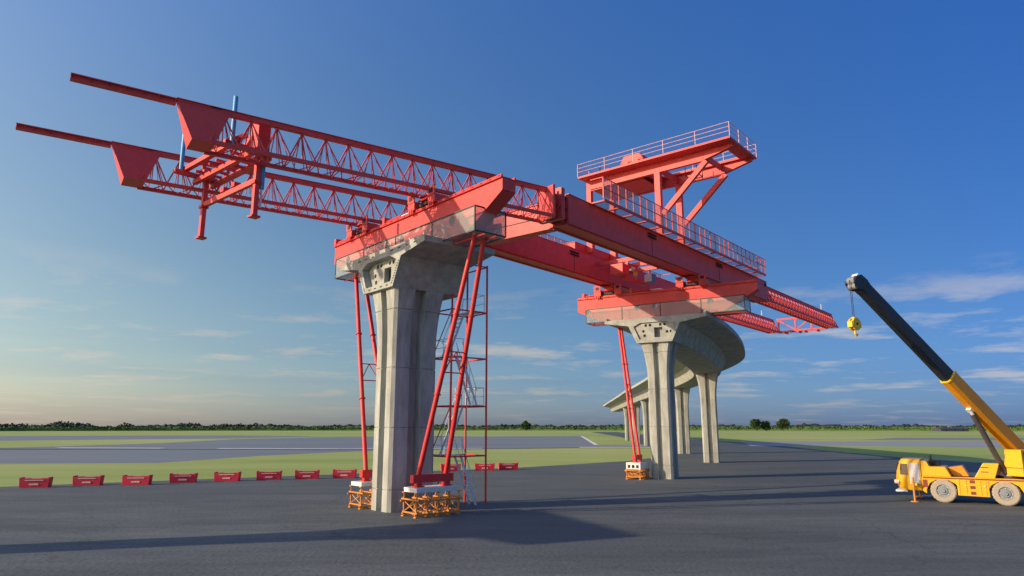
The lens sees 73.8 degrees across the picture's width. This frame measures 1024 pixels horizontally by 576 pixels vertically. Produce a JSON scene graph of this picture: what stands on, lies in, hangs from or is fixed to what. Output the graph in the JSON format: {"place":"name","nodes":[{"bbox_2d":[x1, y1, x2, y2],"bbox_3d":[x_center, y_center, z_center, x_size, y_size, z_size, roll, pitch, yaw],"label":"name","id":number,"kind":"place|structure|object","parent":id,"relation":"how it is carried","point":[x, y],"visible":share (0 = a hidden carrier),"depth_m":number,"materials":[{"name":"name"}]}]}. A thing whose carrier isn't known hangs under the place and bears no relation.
{"place":"outdoors","nodes":[
{"label":"outdoors","id":0,"kind":"place"},
{"bbox_2d":[347,485,371,508],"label":"shoring tower","id":1,"kind":"structure","parent":0,"point":[351,492],"depth_m":38.02,"materials":[{"name":"orange metal"}]},
{"bbox_2d":[351,480,371,486],"bbox_3d":[-7.704,11.113,38.972,2.650,0.220,1.200,10,-15,-40],"label":"spreader box","id":2,"kind":"object","parent":1,"relation":"on","point":[360,483],"visible":0.5,"depth_m":38.02,"materials":[{"name":"white paint"}]},
{"bbox_2d":[354,273,376,481],"bbox_3d":[-9.065,4.987,41.979,2.300,12.972,4.889,10,-15,-40],"label":"leg frame","id":3,"kind":"object","parent":2,"relation":"on","point":[365,474],"visible":0.65,"depth_m":42.04,"materials":[{"name":"red paint"}]},
{"bbox_2d":[371,287,443,512],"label":"concrete pier","id":4,"kind":"structure","parent":0,"point":[407,319],"depth_m":37.97,"materials":[{"name":"grey concrete"}]},
{"bbox_2d":[340,233,494,300],"bbox_3d":[-5.867,-0.820,40.631,4.750,2.570,9.440,10,-15,-40],"label":"deck segment","id":5,"kind":"object","parent":4,"relation":"on","point":[423,263],"visible":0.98,"depth_m":38.74,"materials":[{"name":"grey concrete"}]},
{"bbox_2d":[333,174,517,274],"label":"support beam","id":6,"kind":"structure","parent":5,"relation":"on","point":[493,196],"depth_m":37.75,"materials":[{"name":"red metal"}]},
{"bbox_2d":[346,215,379,241],"bbox_3d":[-9.807,-3.831,45.581,1.390,1.230,2.780,10,-15,-40],"label":"support trolley","id":7,"kind":"object","parent":6,"relation":"on","point":[364,226],"visible":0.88,"depth_m":45.25,"materials":[{"name":"red metal"}]},
{"bbox_2d":[16,122,407,225],"bbox_3d":[-14.590,-5.987,42.680,26.981,2.217,1.701,8,-14,-34],"label":"nose truss","id":8,"kind":"object","parent":7,"relation":"on","point":[135,165],"visible":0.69,"depth_m":40.13,"materials":[{"name":"red paint"}]},
{"bbox_2d":[335,204,506,282],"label":"work platform","id":9,"kind":"structure","parent":6,"relation":"attached to","point":[474,229],"depth_m":36.57,"materials":[{"name":"red metal"}]},
{"bbox_2d":[408,184,447,215],"bbox_3d":[-4.788,-4.984,39.862,1.390,1.230,2.780,10,-15,-40],"label":"support trolley","id":10,"kind":"object","parent":6,"relation":"on","point":[430,197],"visible":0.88,"depth_m":39.55,"materials":[{"name":"red metal"}]},
{"bbox_2d":[70,72,555,222],"bbox_3d":[-8.652,-7.016,37.577,26.672,2.217,1.701,8,-14,-34],"label":"nose truss","id":11,"kind":"object","parent":10,"relation":"on","point":[202,125],"visible":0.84,"depth_m":35.90,"materials":[{"name":"red paint"}]},
{"bbox_2d":[173,96,271,239],"bbox_3d":[-15.902,-6.312,36.896,6.845,6.134,2.671,-10,-15,41],"label":"front leg frame","id":12,"kind":"object","parent":11,"relation":"hanging from","point":[206,176],"visible":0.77,"depth_m":36.96,"materials":[{"name":"red paint"}]},
{"bbox_2d":[467,230,675,292],"bbox_3d":[8.606,-2.111,66.245,2.866,3.933,37.632,-9,-15,39],"label":"girder","id":13,"kind":"object","parent":6,"relation":"on","point":[542,253],"visible":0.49,"depth_m":59.69,"materials":[{"name":"red metal"}]},
{"bbox_2d":[563,241,619,259],"bbox_3d":[7.686,-3.112,64.424,1.423,0.722,8.145,-9,-15,39],"label":"ballast box","id":14,"kind":"object","parent":13,"relation":"on","point":[582,247],"visible":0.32,"depth_m":62.16,"materials":[{"name":"red paint"}]},
{"bbox_2d":[710,299,777,333],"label":"tail truss","id":15,"kind":"object","parent":13,"relation":"attached to","point":[738,319],"visible":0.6,"depth_m":93.50,"materials":[{"name":"red metal"}]},
{"bbox_2d":[776,317,824,333],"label":"tail cross frame","id":16,"kind":"object","parent":15,"relation":"attached to","point":[799,330],"visible":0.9,"depth_m":97.25,"materials":[{"name":"red paint"}]},
{"bbox_2d":[400,490,462,518],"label":"shoring tower","id":17,"kind":"structure","parent":0,"point":[436,509],"depth_m":34.84,"materials":[{"name":"orange paint"}]},
{"bbox_2d":[404,485,458,492],"bbox_3d":[-4.144,10.375,35.316,2.650,0.220,1.200,10,-15,-40],"label":"spreader box","id":18,"kind":"object","parent":17,"relation":"on","point":[432,488],"visible":0.94,"depth_m":34.77,"materials":[{"name":"white paint"}]},
{"bbox_2d":[410,232,486,487],"bbox_3d":[-3.130,3.679,35.464,2.500,12.960,3.589,10,-15,-40],"label":"leg frame","id":19,"kind":"object","parent":18,"relation":"on","point":[418,478],"visible":0.98,"depth_m":35.46,"materials":[{"name":"red paint"}]},
{"bbox_2d":[0,426,1023,486],"bbox_3d":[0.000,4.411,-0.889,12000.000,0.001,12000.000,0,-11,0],"label":"ground","id":20,"kind":"structure","parent":0,"point":[11,474],"depth_m":112.28,"materials":[{"name":"green plant"}]},
{"bbox_2d":[0,435,315,440],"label":"taxiway","id":21,"kind":"structure","parent":20,"relation":"on","point":[13,438],"depth_m":262.79,"materials":[{"name":"grey asphalt"}]},
{"bbox_2d":[0,436,648,463],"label":"taxiway","id":22,"kind":"structure","parent":20,"relation":"on","point":[100,456],"depth_m":142.79,"materials":[{"name":"grey asphalt"}]},
{"bbox_2d":[0,448,539,449],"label":"taxiway edge strip","id":23,"kind":"object","parent":22,"relation":"on","point":[218,449],"visible":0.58,"depth_m":130.72,"materials":[{"name":"green plant"}]},
{"bbox_2d":[217,448,322,448],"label":"painted line","id":24,"kind":"object","parent":22,"relation":"on","point":[269,448],"visible":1,"depth_m":136.19,"materials":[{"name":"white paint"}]},
{"bbox_2d":[580,447,650,447],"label":"painted line","id":25,"kind":"object","parent":22,"relation":"on","point":[613,447],"visible":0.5,"depth_m":142.41,"materials":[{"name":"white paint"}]},
{"bbox_2d":[0,432,1023,575],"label":"apron","id":26,"kind":"object","parent":20,"relation":"on","point":[741,509],"visible":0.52,"depth_m":31.02,"materials":[{"name":"grey asphalt"}]},
{"bbox_2d":[19,477,53,487],"bbox_3d":[-35.397,14.443,50.734,2.037,0.740,0.665,2,-12,-12],"label":"barrier block","id":27,"kind":"object","parent":26,"relation":"on","point":[24,482],"depth_m":50.46,"materials":[{"name":"red plastic"}]},
{"bbox_2d":[72,475,104,485],"bbox_3d":[-32.598,14.799,52.498,2.037,0.740,0.665,2,-12,-9],"label":"barrier block","id":28,"kind":"object","parent":26,"relation":"on","point":[87,480],"depth_m":52.22,"materials":[{"name":"red plastic"}]},
{"bbox_2d":[122,475,152,484],"bbox_3d":[-29.098,14.898,52.988,2.037,0.740,0.665,1,-11,-7],"label":"barrier block","id":29,"kind":"object","parent":26,"relation":"on","point":[136,480],"depth_m":52.70,"materials":[{"name":"red plastic"}]},
{"bbox_2d":[169,473,197,482],"bbox_3d":[-26.497,15.313,55.047,2.037,0.740,0.665,3,-12,-14],"label":"barrier block","id":30,"kind":"object","parent":26,"relation":"on","point":[182,478],"depth_m":54.76,"materials":[{"name":"red plastic"}]},
{"bbox_2d":[214,471,241,480],"bbox_3d":[-23.599,15.629,56.615,2.037,0.740,0.665,1,-11,-6],"label":"barrier block","id":31,"kind":"object","parent":26,"relation":"on","point":[222,476],"depth_m":56.32,"materials":[{"name":"red plastic"}]},
{"bbox_2d":[256,470,281,479],"bbox_3d":[-20.597,15.886,57.890,2.037,0.740,0.665,3,-12,-12],"label":"barrier block","id":32,"kind":"object","parent":26,"relation":"on","point":[263,475],"depth_m":57.59,"materials":[{"name":"red plastic"}]},
{"bbox_2d":[295,470,319,478],"bbox_3d":[-17.698,16.104,58.968,2.037,0.740,0.665,2,-12,-10],"label":"barrier block","id":33,"kind":"object","parent":26,"relation":"on","point":[313,474],"depth_m":58.67,"materials":[{"name":"red plastic"}]},
{"bbox_2d":[333,469,356,477],"bbox_3d":[-14.699,16.301,59.948,2.037,0.740,0.665,1,-11,-6],"label":"barrier block","id":34,"kind":"object","parent":26,"relation":"on","point":[344,473],"depth_m":59.65,"materials":[{"name":"red plastic"}]},
{"bbox_2d":[440,463,460,470],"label":"barrier block","id":35,"kind":"object","parent":26,"relation":"on","point":[453,467],"depth_m":68.72,"materials":[{"name":"red plastic"}]},
{"bbox_2d":[432,265,487,506],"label":"stair tower","id":36,"kind":"structure","parent":26,"relation":"on","point":[450,406],"depth_m":40.48,"materials":[{"name":"red metal"}]},
{"bbox_2d":[475,463,494,470],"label":"barrier block","id":37,"kind":"object","parent":26,"relation":"on","point":[481,467],"depth_m":69.63,"materials":[{"name":"red plastic"}]},
{"bbox_2d":[498,462,517,469],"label":"barrier block","id":38,"kind":"object","parent":26,"relation":"on","point":[507,466],"depth_m":70.64,"materials":[{"name":"red plastic"}]},
{"bbox_2d":[640,400,650,445],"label":"concrete pier","id":39,"kind":"structure","parent":26,"relation":"on","point":[646,419],"depth_m":156.46,"materials":[{"name":"grey concrete"}]},
{"bbox_2d":[641,342,678,478],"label":"concrete pier","id":40,"kind":"structure","parent":26,"relation":"on","point":[660,357],"depth_m":59.90,"materials":[{"name":"grey concrete"}]},
{"bbox_2d":[604,313,707,343],"bbox_3d":[12.886,3.788,61.153,9.440,2.250,1.110,-7,-13,31],"label":"deck end face","id":41,"kind":"object","parent":40,"relation":"on","point":[637,327],"visible":1,"depth_m":60.74},
{"bbox_2d":[674,388,690,453],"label":"concrete pier","id":42,"kind":"structure","parent":26,"relation":"on","point":[682,418],"depth_m":112.58,"materials":[{"name":"grey concrete"}]},
{"bbox_2d":[695,373,719,462],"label":"concrete pier","id":43,"kind":"structure","parent":26,"relation":"on","point":[707,383],"depth_m":85.45,"materials":[{"name":"grey concrete"}]},
{"bbox_2d":[603,310,744,411],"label":"viaduct deck","id":44,"kind":"structure","parent":43,"relation":"on","point":[710,343],"depth_m":73.41,"materials":[{"name":"grey concrete"}]},
{"bbox_2d":[845,273,1023,505],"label":"mobile crane","id":45,"kind":"object","parent":26,"relation":"on","point":[947,484],"visible":1,"depth_m":39.52,"materials":[{"name":"yellow paint"}]},
{"bbox_2d":[847,280,861,336],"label":"crane hook block","id":46,"kind":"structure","parent":45,"relation":"hanging from","point":[854,323],"depth_m":37.71,"materials":[{"name":"metal"}]},
{"bbox_2d":[900,463,907,474],"bbox_3d":[24.155,11.171,42.120,0.078,0.650,0.448,11,-16,-43],"label":"side window","id":47,"kind":"structure","parent":45,"relation":"in","point":[903,467],"depth_m":42.10,"materials":[{"name":"grey glass"}]},
{"bbox_2d":[908,463,920,483],"bbox_3d":[24.593,11.340,41.696,0.530,1.250,0.032,-8,-14,34],"label":"cab door","id":48,"kind":"structure","parent":45,"relation":"in","point":[913,467],"depth_m":41.69,"materials":[{"name":"white paint"}]},
{"bbox_2d":[0,426,1023,430],"bbox_3d":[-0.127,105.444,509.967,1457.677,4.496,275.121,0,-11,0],"label":"distant hedge","id":49,"kind":"object","parent":20,"relation":"on","point":[458,428],"visible":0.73,"depth_m":608.26,"materials":[{"name":"green plant"}]},
{"bbox_2d":[0,421,1023,427],"bbox_3d":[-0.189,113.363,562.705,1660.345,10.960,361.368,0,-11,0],"label":"distant wood","id":50,"kind":"object","parent":20,"relation":"on","point":[64,424],"visible":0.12,"depth_m":642.39,"materials":[{"name":"green plant"}]},
{"bbox_2d":[520,421,530,430],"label":"tree","id":51,"kind":"object","parent":20,"relation":"on","point":[525,425],"visible":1,"depth_m":586.10,"materials":[{"name":"green plant"}]},
{"bbox_2d":[623,408,631,440],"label":"concrete pier","id":52,"kind":"structure","parent":20,"relation":"on","point":[627,430],"depth_m":206.16,"materials":[{"name":"grey concrete"}]},
{"bbox_2d":[630,405,640,442],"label":"concrete pier","id":53,"kind":"structure","parent":20,"relation":"on","point":[637,411],"depth_m":183.40,"materials":[{"name":"grey concrete"}]},
{"bbox_2d":[749,419,761,430],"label":"tree","id":54,"kind":"object","parent":20,"relation":"on","point":[754,423],"visible":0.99,"depth_m":576.33,"materials":[{"name":"green plant"}]},
{"bbox_2d":[760,421,770,430],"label":"tree","id":55,"kind":"object","parent":20,"relation":"on","point":[766,426],"visible":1,"depth_m":578.49,"materials":[{"name":"green plant"}]},
{"bbox_2d":[776,418,790,430],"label":"tree","id":56,"kind":"object","parent":20,"relation":"on","point":[782,423],"visible":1,"depth_m":574.80,"materials":[{"name":"green plant"}]},
{"bbox_2d":[742,441,1023,446],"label":"taxiway","id":57,"kind":"structure","parent":20,"relation":"on","point":[908,443],"depth_m":174.70,"materials":[{"name":"grey asphalt"}]},
{"bbox_2d":[867,438,1023,439],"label":"taxiway","id":58,"kind":"structure","parent":20,"relation":"on","point":[935,439],"depth_m":224.97,"materials":[{"name":"grey asphalt"}]},
{"bbox_2d":[0,0,1023,425],"label":"sky","id":59,"kind":"structure","parent":0,"point":[888,135],"materials":[{"name":"blue"}]},
{"bbox_2d":[587,436,635,444],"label":"island","id":60,"kind":"structure","parent":0,"point":[600,440],"depth_m":209.50,"materials":[{"name":"green plant"}]},
{"bbox_2d":[624,468,650,479],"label":"shoring tower","id":61,"kind":"structure","parent":0,"point":[640,474],"depth_m":58.52,"materials":[{"name":"orange paint"}]},
{"bbox_2d":[626,462,648,469],"bbox_3d":[10.866,15.367,59.110,1.300,0.560,1.950,-7,-13,31],"label":"spreader box","id":62,"kind":"object","parent":61,"relation":"on","point":[632,465],"visible":0.98,"depth_m":58.50,"materials":[{"name":"white paint"}]},
{"bbox_2d":[618,327,642,462],"bbox_3d":[10.751,9.088,61.851,1.325,12.833,4.457,1,-11,-4],"label":"leg frame","id":63,"kind":"object","parent":62,"relation":"on","point":[635,457],"visible":0.96,"depth_m":61.40,"materials":[{"name":"red paint"}]},
{"bbox_2d":[577,279,759,322],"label":"support beam","id":64,"kind":"structure","parent":63,"relation":"on","point":[748,288],"depth_m":62.26,"materials":[{"name":"red metal"}]},
{"bbox_2d":[594,283,625,298],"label":"support trolley","id":65,"kind":"object","parent":64,"relation":"on","point":[616,290],"visible":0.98,"depth_m":65.65,"materials":[{"name":"red metal"}]},
{"bbox_2d":[585,294,750,325],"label":"work platform","id":66,"kind":"structure","parent":64,"relation":"attached to","point":[722,314],"depth_m":60.25,"materials":[{"name":"red metal"}]},
{"bbox_2d":[675,274,709,289],"bbox_3d":[16.362,-0.422,61.730,2.780,1.230,1.390,-7,-13,31],"label":"support trolley","id":67,"kind":"object","parent":64,"relation":"on","point":[700,280],"visible":0.98,"depth_m":61.47,"materials":[{"name":"red metal"}]},
{"bbox_2d":[549,177,767,302],"bbox_3d":[15.635,-3.262,60.534,2.815,3.933,37.632,-9,-15,39],"label":"girder","id":68,"kind":"object","parent":67,"relation":"on","point":[592,223],"visible":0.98,"depth_m":54.38,"materials":[{"name":"red metal"}]},
{"bbox_2d":[485,204,555,245],"bbox_3d":[0.519,-4.616,49.477,6.083,2.010,0.825,-9,-15,39],"label":"front cross girder","id":69,"kind":"object","parent":68,"relation":"attached to","point":[517,229],"visible":0.52,"depth_m":49.31,"materials":[{"name":"red metal"}]},
{"bbox_2d":[537,187,566,224],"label":"hinge block","id":70,"kind":"structure","parent":68,"relation":"attached to","point":[560,197],"depth_m":45.38,"materials":[{"name":"red paint"}]},
{"bbox_2d":[598,257,658,285],"bbox_3d":[11.460,-1.569,62.371,6.238,1.959,6.104,-9,-15,39],"label":"cross hoist","id":71,"kind":"object","parent":68,"relation":"hanging from","point":[618,267],"visible":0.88,"depth_m":61.92,"materials":[{"name":"red paint"}]},
{"bbox_2d":[644,270,655,283],"bbox_3d":[13.100,-1.166,64.762,0.825,1.392,0.856,-9,-15,39],"label":"control cabinet","id":72,"kind":"object","parent":71,"relation":"hanging from","point":[649,278],"visible":0.9,"depth_m":64.44,"materials":[{"name":"metal"}]},
{"bbox_2d":[577,121,756,259],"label":"winch platform","id":73,"kind":"structure","parent":68,"relation":"on","point":[642,177],"depth_m":59.37,"materials":[{"name":"red paint"}]},
{"bbox_2d":[620,153,646,164],"bbox_3d":[11.035,-11.197,61.276,2.371,1.291,1.701,-9,-15,39],"label":"winch","id":74,"kind":"object","parent":73,"relation":"on","point":[630,160],"visible":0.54,"depth_m":60.78,"materials":[{"name":"red paint"}]},
{"bbox_2d":[755,286,838,328],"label":"tail truss","id":75,"kind":"object","parent":68,"relation":"attached to","point":[796,311],"visible":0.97,"depth_m":83.68,"materials":[{"name":"red metal"}]},
{"bbox_2d":[932,428,968,430],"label":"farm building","id":76,"kind":"structure","parent":0,"point":[949,429],"depth_m":542.47,"materials":[{"name":"grey"}]}
]}

